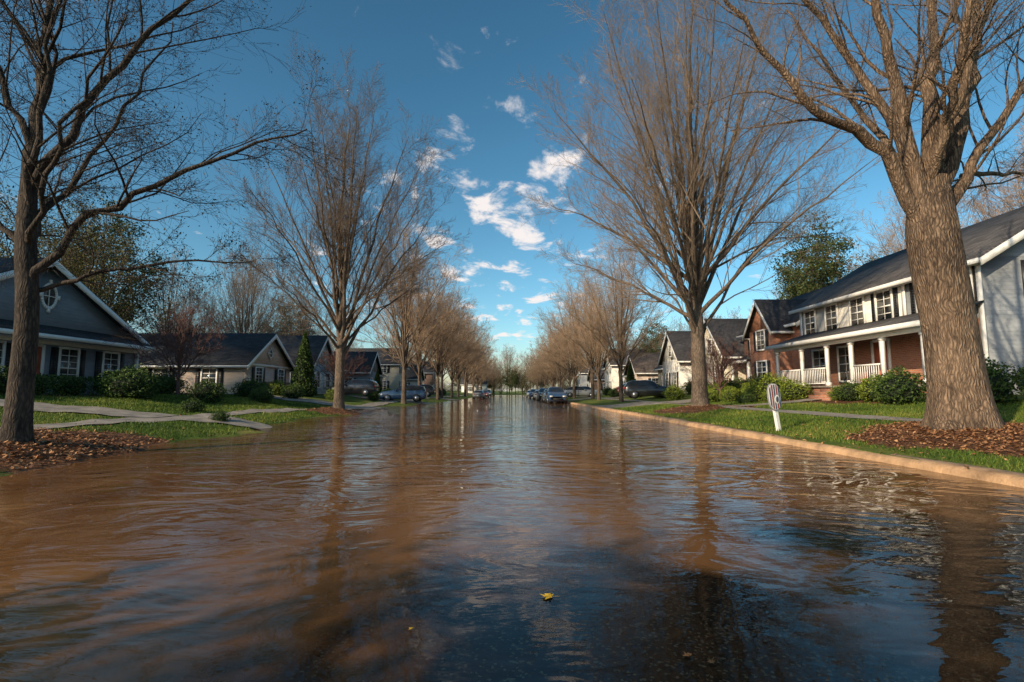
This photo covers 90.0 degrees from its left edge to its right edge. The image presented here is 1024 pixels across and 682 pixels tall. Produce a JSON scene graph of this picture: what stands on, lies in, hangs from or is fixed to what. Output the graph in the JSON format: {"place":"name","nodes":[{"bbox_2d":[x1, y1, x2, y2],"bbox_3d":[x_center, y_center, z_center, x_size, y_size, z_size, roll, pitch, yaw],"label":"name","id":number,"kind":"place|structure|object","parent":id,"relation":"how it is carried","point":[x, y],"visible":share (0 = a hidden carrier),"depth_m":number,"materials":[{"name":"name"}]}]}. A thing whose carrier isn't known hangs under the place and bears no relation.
{"place":"outdoors","nodes":[
{"label":"outdoors","id":0,"kind":"place"},
{"bbox_2d":[34,394,471,428],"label":"sidewalk","id":1,"kind":"structure","parent":0,"point":[111,421],"depth_m":15.41,"materials":[{"name":"concrete"}]},
{"bbox_2d":[0,395,1023,681],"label":"flood water","id":2,"kind":"structure","parent":0,"point":[248,555],"depth_m":4.54,"materials":[{"name":"brown liquid"}]},
{"bbox_2d":[527,324,567,386],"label":"street tree","id":3,"kind":"object","parent":2,"relation":"on","point":[549,372],"visible":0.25,"depth_m":97.00,"materials":[{"name":"brown plant"}]},
{"bbox_2d":[526,310,577,386],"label":"street tree","id":4,"kind":"object","parent":2,"relation":"on","point":[558,372],"visible":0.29,"depth_m":85.94,"materials":[{"name":"brown plant"}]},
{"bbox_2d":[538,311,594,386],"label":"street tree","id":5,"kind":"object","parent":2,"relation":"on","point":[561,370],"visible":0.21,"depth_m":75.60,"materials":[{"name":"brown plant"}]},
{"bbox_2d":[0,391,1023,476],"bbox_3d":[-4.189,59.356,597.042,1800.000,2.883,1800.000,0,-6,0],"label":"ground","id":6,"kind":"structure","parent":0,"point":[349,401],"depth_m":11.20,"materials":[{"name":"green plant"}]},
{"bbox_2d":[0,185,83,279],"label":"olive leaf tree","id":7,"kind":"object","parent":6,"relation":"on","point":[6,248],"visible":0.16,"depth_m":33.05,"materials":[{"name":"green plant"}]},
{"bbox_2d":[0,267,135,394],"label":"walls","id":8,"kind":"structure","parent":6,"relation":"on","point":[74,308],"depth_m":25.66,"materials":[{"name":"grey"}]},
{"bbox_2d":[0,289,117,379],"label":"windows","id":9,"kind":"structure","parent":8,"relation":"attached to","point":[108,357],"depth_m":25.69,"materials":[{"name":"white glass"}]},
{"bbox_2d":[4,343,124,386],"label":"shutters","id":10,"kind":"object","parent":8,"relation":"attached to","point":[54,361],"visible":0.62,"depth_m":26.25,"materials":[{"name":"black paint"}]},
{"bbox_2d":[0,261,151,378],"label":"trim","id":11,"kind":"structure","parent":8,"relation":"attached to","point":[99,302],"depth_m":25.54,"materials":[{"name":"white paint"}]},
{"bbox_2d":[0,328,154,350],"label":"gutter","id":12,"kind":"object","parent":11,"relation":"on","point":[50,336],"visible":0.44,"depth_m":25.12,"materials":[{"name":"white paint"}]},
{"bbox_2d":[0,258,151,346],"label":"roof","id":13,"kind":"structure","parent":8,"relation":"on","point":[9,324],"depth_m":25.51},
{"bbox_2d":[52,377,87,394],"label":"shrub","id":14,"kind":"object","parent":6,"relation":"on","point":[69,387],"visible":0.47,"depth_m":23.48,"materials":[{"name":"green plant"}]},
{"bbox_2d":[1,190,157,313],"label":"olive leaf tree","id":15,"kind":"object","parent":6,"relation":"on","point":[108,257],"visible":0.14,"depth_m":43.06,"materials":[{"name":"green plant"}]},
{"bbox_2d":[0,399,173,416],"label":"driveway","id":16,"kind":"structure","parent":6,"relation":"on","point":[41,406],"depth_m":16.12,"materials":[{"name":"concrete"}]},
{"bbox_2d":[2,372,189,396],"bbox_3d":[-19.215,2.130,24.205,1.329,1.117,11.277,0,-6,0],"label":"hedge","id":17,"kind":"object","parent":6,"relation":"on","point":[89,379],"visible":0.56,"depth_m":22.01,"materials":[{"name":"green plant"}]},
{"bbox_2d":[38,183,181,342],"bbox_3d":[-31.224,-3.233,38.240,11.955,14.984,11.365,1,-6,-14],"label":"olive leaf tree","id":18,"kind":"object","parent":6,"relation":"on","point":[96,287],"visible":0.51,"depth_m":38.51,"materials":[{"name":"green plant"}]},
{"bbox_2d":[94,363,169,399],"bbox_3d":[-16.134,1.736,21.740,2.291,1.651,2.332,0,-6,3],"label":"shrub","id":19,"kind":"object","parent":6,"relation":"on","point":[135,384],"visible":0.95,"depth_m":21.34,"materials":[{"name":"green plant"}]},
{"bbox_2d":[102,295,231,394],"bbox_3d":[-17.832,0.307,27.334,5.204,5.865,5.660,2,-6,-17],"label":"ornamental tree","id":20,"kind":"object","parent":6,"relation":"on","point":[179,348],"visible":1,"depth_m":27.08,"materials":[{"name":"red plant"}]},
{"bbox_2d":[0,0,373,443],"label":"budding tree","id":21,"kind":"object","parent":6,"relation":"on","point":[17,424],"visible":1,"depth_m":8.89,"materials":[{"name":"brown plant"}]},
{"bbox_2d":[179,397,206,412],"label":"shrub","id":22,"kind":"object","parent":6,"relation":"on","point":[195,405],"visible":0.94,"depth_m":19.01,"materials":[{"name":"green plant"}]},
{"bbox_2d":[185,377,227,403],"bbox_3d":[-14.426,2.366,24.278,1.765,1.293,1.710,0,-6,-3],"label":"shrub","id":23,"kind":"object","parent":6,"relation":"on","point":[206,392],"visible":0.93,"depth_m":23.94,"materials":[{"name":"green plant"}]},
{"bbox_2d":[138,341,289,393],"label":"walls","id":24,"kind":"structure","parent":6,"relation":"on","point":[232,376],"depth_m":37.26,"materials":[{"name":"beige"}]},
{"bbox_2d":[138,333,293,370],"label":"roof","id":25,"kind":"structure","parent":24,"relation":"on","point":[243,348],"depth_m":39.05,"materials":[{"name":"grey"}]},
{"bbox_2d":[148,367,285,386],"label":"shutters","id":26,"kind":"object","parent":24,"relation":"attached to","point":[220,375],"visible":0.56,"depth_m":37.15,"materials":[{"name":"black paint"}]},
{"bbox_2d":[154,351,282,383],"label":"windows","id":27,"kind":"structure","parent":24,"relation":"attached to","point":[206,376],"depth_m":37.17,"materials":[{"name":"white glass"}]},
{"bbox_2d":[152,334,294,385],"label":"trim","id":28,"kind":"structure","parent":24,"relation":"attached to","point":[258,355],"depth_m":39.69,"materials":[{"name":"white paint"}]},
{"bbox_2d":[179,416,271,428],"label":"driveway","id":29,"kind":"structure","parent":6,"relation":"on","point":[241,422],"depth_m":15.84,"materials":[{"name":"concrete"}]},
{"bbox_2d":[228,378,269,397],"bbox_3d":[-15.729,2.838,30.837,2.062,1.315,2.099,-1,-6,6],"label":"shrub","id":30,"kind":"object","parent":6,"relation":"on","point":[244,388],"visible":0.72,"depth_m":30.23,"materials":[{"name":"green plant"}]},
{"bbox_2d":[248,386,274,403],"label":"shrub","id":31,"kind":"object","parent":6,"relation":"on","point":[263,395],"visible":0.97,"depth_m":27.98,"materials":[{"name":"green plant"}]},
{"bbox_2d":[261,294,321,334],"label":"tree","id":32,"kind":"object","parent":6,"relation":"on","point":[291,322],"visible":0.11,"depth_m":69.64,"materials":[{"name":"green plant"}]},
{"bbox_2d":[280,382,306,398],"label":"shrub","id":33,"kind":"object","parent":6,"relation":"on","point":[294,391],"visible":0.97,"depth_m":34.37,"materials":[{"name":"green plant"}]},
{"bbox_2d":[290,330,317,395],"bbox_3d":[-16.163,1.712,39.945,2.318,5.176,2.273,-2,-6,21],"label":"conifer tree","id":34,"kind":"object","parent":6,"relation":"on","point":[303,372],"visible":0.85,"depth_m":39.52,"materials":[{"name":"green plant"}]},
{"bbox_2d":[295,345,344,392],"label":"walls","id":35,"kind":"structure","parent":6,"relation":"on","point":[322,389],"depth_m":52.05,"materials":[{"name":"blue"}]},
{"bbox_2d":[278,335,334,367],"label":"roof","id":36,"kind":"structure","parent":35,"relation":"on","point":[291,344],"depth_m":51.10,"materials":[{"name":"grey"}]},
{"bbox_2d":[209,29,469,408],"bbox_3d":[-8.461,-6.038,26.522,12.258,19.483,12.207,3,-6,-28],"label":"shade tree","id":37,"kind":"object","parent":6,"relation":"on","point":[341,259],"visible":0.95,"depth_m":25.40,"materials":[{"name":"brown plant"}]},
{"bbox_2d":[312,347,369,383],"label":"ornamental tree","id":38,"kind":"object","parent":6,"relation":"on","point":[332,365],"visible":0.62,"depth_m":43.67,"materials":[{"name":"red plant"}]},
{"bbox_2d":[345,360,382,387],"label":"walls","id":39,"kind":"structure","parent":6,"relation":"on","point":[366,376],"depth_m":68.55,"materials":[{"name":"grey"}]},
{"bbox_2d":[333,351,385,375],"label":"roof","id":40,"kind":"structure","parent":39,"relation":"on","point":[370,356],"depth_m":69.74,"materials":[{"name":"grey"}]},
{"bbox_2d":[318,393,427,403],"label":"driveway","id":41,"kind":"structure","parent":6,"relation":"on","point":[380,399],"depth_m":49.42,"materials":[{"name":"concrete"}]},
{"bbox_2d":[329,379,379,395],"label":"parked car","id":42,"kind":"object","parent":41,"relation":"on","point":[367,387],"visible":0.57,"depth_m":49.02,"materials":[{"name":"black paint"}]},
{"bbox_2d":[379,385,426,401],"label":"parked car","id":43,"kind":"object","parent":41,"relation":"on","point":[416,393],"visible":0.88,"depth_m":48.83,"materials":[{"name":"blue paint"}]},
{"bbox_2d":[383,365,406,389],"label":"walls","id":44,"kind":"structure","parent":6,"relation":"on","point":[394,377],"depth_m":85.71,"materials":[{"name":"beige paint"}]},
{"bbox_2d":[349,348,407,367],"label":"roof","id":45,"kind":"structure","parent":44,"relation":"on","point":[383,358],"depth_m":87.66,"materials":[{"name":"grey"}]},
{"bbox_2d":[349,210,476,403],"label":"street tree","id":46,"kind":"object","parent":6,"relation":"on","point":[405,327],"visible":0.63,"depth_m":43.15,"materials":[{"name":"brown plant"}]},
{"bbox_2d":[364,251,473,401],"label":"street tree","id":47,"kind":"object","parent":6,"relation":"on","point":[418,362],"visible":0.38,"depth_m":52.17,"materials":[{"name":"brown plant"}]},
{"bbox_2d":[398,276,486,399],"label":"street tree","id":48,"kind":"object","parent":6,"relation":"on","point":[438,363],"visible":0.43,"depth_m":61.50,"materials":[{"name":"brown plant"}]},
{"bbox_2d":[407,283,490,397],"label":"street tree","id":49,"kind":"object","parent":6,"relation":"on","point":[442,375],"visible":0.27,"depth_m":69.25,"materials":[{"name":"brown plant"}]},
{"bbox_2d":[425,295,490,397],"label":"street tree","id":50,"kind":"object","parent":6,"relation":"on","point":[451,375],"visible":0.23,"depth_m":77.71,"materials":[{"name":"brown plant"}]},
{"bbox_2d":[432,309,492,396],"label":"street tree","id":51,"kind":"object","parent":6,"relation":"on","point":[459,375],"visible":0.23,"depth_m":88.14,"materials":[{"name":"brown plant"}]},
{"bbox_2d":[450,308,496,396],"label":"street tree","id":52,"kind":"object","parent":6,"relation":"on","point":[465,376],"visible":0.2,"depth_m":99.17,"materials":[{"name":"brown plant"}]},
{"bbox_2d":[456,318,497,395],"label":"street tree","id":53,"kind":"object","parent":6,"relation":"on","point":[467,380],"visible":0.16,"depth_m":111.95,"materials":[{"name":"brown plant"}]},
{"bbox_2d":[436,366,577,394],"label":"distant woodland","id":54,"kind":"object","parent":6,"relation":"on","point":[513,380],"visible":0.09,"depth_m":194.92,"materials":[{"name":"green plant"}]},
{"bbox_2d":[0,393,1023,472],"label":"grass","id":55,"kind":"structure","parent":6,"relation":"on","point":[708,417],"depth_m":16.12,"materials":[{"name":"green plant"}]},
{"bbox_2d":[0,113,1023,393],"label":"distant trees","id":56,"kind":"object","parent":6,"relation":"on","point":[246,315],"visible":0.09,"depth_m":53.98,"materials":[{"name":"brown plant"}]},
{"bbox_2d":[0,400,1023,470],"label":"leaf litter","id":57,"kind":"object","parent":6,"relation":"on","point":[906,425],"visible":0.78,"depth_m":9.13,"materials":[{"name":"brown plant"}]},
{"bbox_2d":[511,0,944,405],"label":"shade tree","id":58,"kind":"object","parent":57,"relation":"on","point":[694,249],"visible":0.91,"depth_m":24.38,"materials":[{"name":"brown plant"}]},
{"bbox_2d":[531,279,606,397],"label":"street tree","id":59,"kind":"object","parent":6,"relation":"on","point":[573,371],"visible":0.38,"depth_m":66.93,"materials":[{"name":"brown plant"}]},
{"bbox_2d":[564,386,596,396],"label":"parked car","id":60,"kind":"object","parent":6,"relation":"on","point":[580,391],"visible":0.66,"depth_m":66.88,"materials":[{"name":"silver paint"}]},
{"bbox_2d":[536,261,642,398],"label":"street tree","id":61,"kind":"object","parent":6,"relation":"on","point":[590,362],"visible":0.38,"depth_m":56.93,"materials":[{"name":"brown plant"}]},
{"bbox_2d":[548,279,652,399],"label":"street tree","id":62,"kind":"object","parent":6,"relation":"on","point":[597,357],"visible":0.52,"depth_m":50.12,"materials":[{"name":"brown plant"}]},
{"bbox_2d":[605,361,624,388],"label":"walls","id":63,"kind":"structure","parent":6,"relation":"on","point":[613,377],"depth_m":88.05,"materials":[{"name":"white paint"}]},
{"bbox_2d":[553,224,678,401],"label":"street tree","id":64,"kind":"object","parent":6,"relation":"on","point":[620,332],"visible":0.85,"depth_m":40.51,"materials":[{"name":"brown plant"}]},
{"bbox_2d":[624,370,657,382],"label":"walls","id":65,"kind":"structure","parent":6,"relation":"on","point":[641,376],"depth_m":70.00,"materials":[{"name":"beige paint"}]},
{"bbox_2d":[624,353,659,374],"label":"roof","id":66,"kind":"structure","parent":65,"relation":"on","point":[648,363],"depth_m":71.47,"materials":[{"name":"grey"}]},
{"bbox_2d":[623,380,666,398],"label":"parked car","id":67,"kind":"object","parent":6,"relation":"on","point":[635,389],"visible":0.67,"depth_m":44.62,"materials":[{"name":"black paint"}]},
{"bbox_2d":[634,314,667,352],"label":"pine tree","id":68,"kind":"object","parent":6,"relation":"on","point":[655,343],"visible":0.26,"depth_m":90.16,"materials":[{"name":"green plant"}]},
{"bbox_2d":[664,383,685,399],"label":"shrub","id":69,"kind":"object","parent":6,"relation":"on","point":[673,393],"visible":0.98,"depth_m":38.58,"materials":[{"name":"green plant"}]},
{"bbox_2d":[662,341,691,392],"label":"walls","id":70,"kind":"structure","parent":6,"relation":"on","point":[670,365],"depth_m":53.63,"materials":[{"name":"white paint"}]},
{"bbox_2d":[659,331,690,364],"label":"roof","id":71,"kind":"structure","parent":70,"relation":"on","point":[680,341],"depth_m":54.11,"materials":[{"name":"grey"}]},
{"bbox_2d":[681,330,759,400],"bbox_3d":[12.824,1.640,31.696,4.164,4.692,4.528,1,-6,-11],"label":"ornamental tree","id":72,"kind":"object","parent":6,"relation":"on","point":[717,365],"visible":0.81,"depth_m":31.30,"materials":[{"name":"red plant"}]},
{"bbox_2d":[704,329,745,383],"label":"walls","id":73,"kind":"structure","parent":6,"relation":"on","point":[742,373],"depth_m":42.61,"materials":[{"name":"beige"}]},
{"bbox_2d":[718,386,740,401],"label":"shrub","id":74,"kind":"object","parent":6,"relation":"on","point":[730,394],"visible":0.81,"depth_m":29.46,"materials":[{"name":"green plant"}]},
{"bbox_2d":[741,384,763,400],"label":"shrub","id":75,"kind":"object","parent":6,"relation":"on","point":[756,392],"visible":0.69,"depth_m":28.03,"materials":[{"name":"green plant"}]},
{"bbox_2d":[744,311,800,383],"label":"walls","id":76,"kind":"structure","parent":6,"relation":"on","point":[789,360],"depth_m":35.35,"materials":[{"name":"red brick"}]},
{"bbox_2d":[703,300,799,382],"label":"trim","id":77,"kind":"structure","parent":76,"relation":"attached to","point":[763,320],"depth_m":37.49,"materials":[{"name":"white paint"}]},
{"bbox_2d":[707,331,765,380],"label":"windows","id":78,"kind":"structure","parent":77,"relation":"attached to","point":[762,365],"depth_m":37.11,"materials":[{"name":"white glass"}]},
{"bbox_2d":[706,329,770,384],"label":"shutters","id":79,"kind":"object","parent":77,"relation":"attached to","point":[766,345],"visible":0.22,"depth_m":36.35,"materials":[{"name":"black paint"}]},
{"bbox_2d":[704,285,829,360],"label":"roof","id":80,"kind":"structure","parent":76,"relation":"on","point":[777,316],"depth_m":38.47,"materials":[{"name":"grey"}]},
{"bbox_2d":[757,373,789,398],"bbox_3d":[14.412,2.457,28.175,2.051,1.632,2.010,0,-6,1],"label":"shrub","id":81,"kind":"object","parent":6,"relation":"on","point":[766,382],"visible":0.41,"depth_m":28.00,"materials":[{"name":"green plant"}]},
{"bbox_2d":[767,383,780,430],"bbox_3d":[6.603,1.768,12.886,0.436,1.398,0.140,2,-6,-18],"label":"yard sign","id":82,"kind":"object","parent":6,"relation":"on","point":[773,396],"visible":0.99,"depth_m":12.87,"materials":[{"name":"white paint"}]},
{"bbox_2d":[779,379,813,399],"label":"shrub","id":83,"kind":"object","parent":6,"relation":"on","point":[793,391],"visible":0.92,"depth_m":26.18,"materials":[{"name":"green plant"}]},
{"bbox_2d":[772,208,860,298],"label":"tree","id":84,"kind":"object","parent":6,"relation":"on","point":[842,256],"visible":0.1,"depth_m":56.77,"materials":[{"name":"green plant"}]},
{"bbox_2d":[763,212,870,298],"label":"tree","id":85,"kind":"object","parent":6,"relation":"on","point":[815,281],"visible":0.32,"depth_m":49.63,"materials":[{"name":"green plant"}]},
{"bbox_2d":[830,380,865,400],"bbox_3d":[14.839,2.152,22.258,1.596,0.988,1.648,0,-6,-4],"label":"shrub","id":86,"kind":"object","parent":6,"relation":"on","point":[847,391],"visible":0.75,"depth_m":22.09,"materials":[{"name":"green plant"}]},
{"bbox_2d":[678,0,1023,431],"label":"shade tree","id":87,"kind":"object","parent":6,"relation":"on","point":[929,196],"visible":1,"depth_m":10.20,"materials":[{"name":"brown plant"}]},
{"bbox_2d":[805,387,926,394],"bbox_3d":[16.695,3.029,24.689,2.136,1.550,11.000,0,-6,0],"label":"porch base","id":88,"kind":"object","parent":6,"relation":"on","point":[816,390],"visible":0.07,"depth_m":26.26,"materials":[{"name":"red brick"}]},
{"bbox_2d":[804,384,925,387],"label":"porch floor","id":89,"kind":"structure","parent":88,"relation":"on","point":[829,386],"depth_m":25.59,"materials":[{"name":"red brick"}]},
{"bbox_2d":[775,331,925,385],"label":"posts","id":90,"kind":"object","parent":89,"relation":"on","point":[882,352],"visible":0.56,"depth_m":23.72,"materials":[{"name":"white paint"}]},
{"bbox_2d":[779,363,880,384],"bbox_3d":[15.719,1.759,25.913,0.060,0.820,8.300,0,-6,0],"label":"railing","id":91,"kind":"object","parent":90,"relation":"attached to","point":[855,366],"visible":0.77,"depth_m":26.17,"materials":[{"name":"white paint"}]},
{"bbox_2d":[855,372,886,401],"bbox_3d":[14.848,1.859,20.451,1.892,1.227,1.931,-5,-8,43],"label":"shrub","id":92,"kind":"object","parent":6,"relation":"on","point":[866,389],"visible":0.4,"depth_m":20.53,"materials":[{"name":"green plant"}]},
{"bbox_2d":[866,365,926,405],"bbox_3d":[14.115,1.617,18.612,1.883,1.536,1.824,-1,-6,11],"label":"shrub","id":93,"kind":"object","parent":6,"relation":"on","point":[897,388],"visible":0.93,"depth_m":18.26,"materials":[{"name":"green plant"}]},
{"bbox_2d":[804,317,989,385],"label":"walls","id":94,"kind":"structure","parent":6,"relation":"on","point":[906,351],"depth_m":23.92,"materials":[{"name":"red brick"}]},
{"bbox_2d":[802,286,902,334],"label":"walls","id":95,"kind":"structure","parent":94,"relation":"on","point":[843,314],"depth_m":27.35,"materials":[{"name":"white"}]},
{"bbox_2d":[873,341,887,374],"bbox_3d":[17.734,1.080,24.538,0.060,2.100,0.940,0,-6,0],"label":"door","id":96,"kind":"structure","parent":94,"relation":"attached to","point":[876,353],"depth_m":24.80,"materials":[{"name":"paint"}]},
{"bbox_2d":[774,230,1023,382],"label":"trim","id":97,"kind":"structure","parent":6,"relation":"on","point":[1002,247],"depth_m":23.97,"materials":[{"name":"white paint"}]},
{"bbox_2d":[765,258,979,349],"bbox_3d":[21.300,-1.224,25.395,12.150,2.495,12.900,0,-6,0],"label":"gutter","id":98,"kind":"object","parent":97,"relation":"on","point":[888,327],"visible":0.76,"depth_m":24.04,"materials":[{"name":"white paint"}]},
{"bbox_2d":[870,260,1023,321],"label":"shutters","id":99,"kind":"object","parent":97,"relation":"attached to","point":[896,303],"visible":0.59,"depth_m":22.80,"materials":[{"name":"black paint"}]},
{"bbox_2d":[905,239,1023,394],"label":"walls","id":100,"kind":"structure","parent":6,"relation":"on","point":[1002,285],"depth_m":19.36,"materials":[{"name":"grey"}]},
{"bbox_2d":[805,291,890,380],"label":"windows","id":101,"kind":"structure","parent":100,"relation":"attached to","point":[842,360],"depth_m":27.37,"materials":[{"name":"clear glass"}]},
{"bbox_2d":[767,206,1023,346],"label":"roof","id":102,"kind":"structure","parent":100,"relation":"on","point":[981,238],"depth_m":24.43,"materials":[{"name":"grey"}]},
{"bbox_2d":[984,354,1023,404],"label":"shrub","id":103,"kind":"object","parent":6,"relation":"on","point":[1002,387],"visible":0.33,"depth_m":15.43,"materials":[{"name":"green plant"}]},
{"bbox_2d":[0,0,1023,391],"label":"sky","id":104,"kind":"structure","parent":0,"point":[458,61],"materials":[{"name":"blue"}]},
{"bbox_2d":[211,501,1023,681],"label":"road","id":105,"kind":"structure","parent":0,"point":[616,611],"depth_m":2.56,"materials":[{"name":"black asphalt"}]},
{"bbox_2d":[545,387,566,403],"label":"parked car","id":106,"kind":"object","parent":105,"relation":"on","point":[555,394],"visible":0.98,"depth_m":48.07,"materials":[{"name":"blue paint"}]},
{"bbox_2d":[567,401,1023,487],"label":"kerb","id":107,"kind":"structure","parent":105,"relation":"on","point":[1009,478],"depth_m":8.11,"materials":[{"name":"concrete"}]},
{"bbox_2d":[584,397,921,420],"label":"sidewalk","id":108,"kind":"structure","parent":0,"point":[827,414],"depth_m":17.11,"materials":[{"name":"concrete"}]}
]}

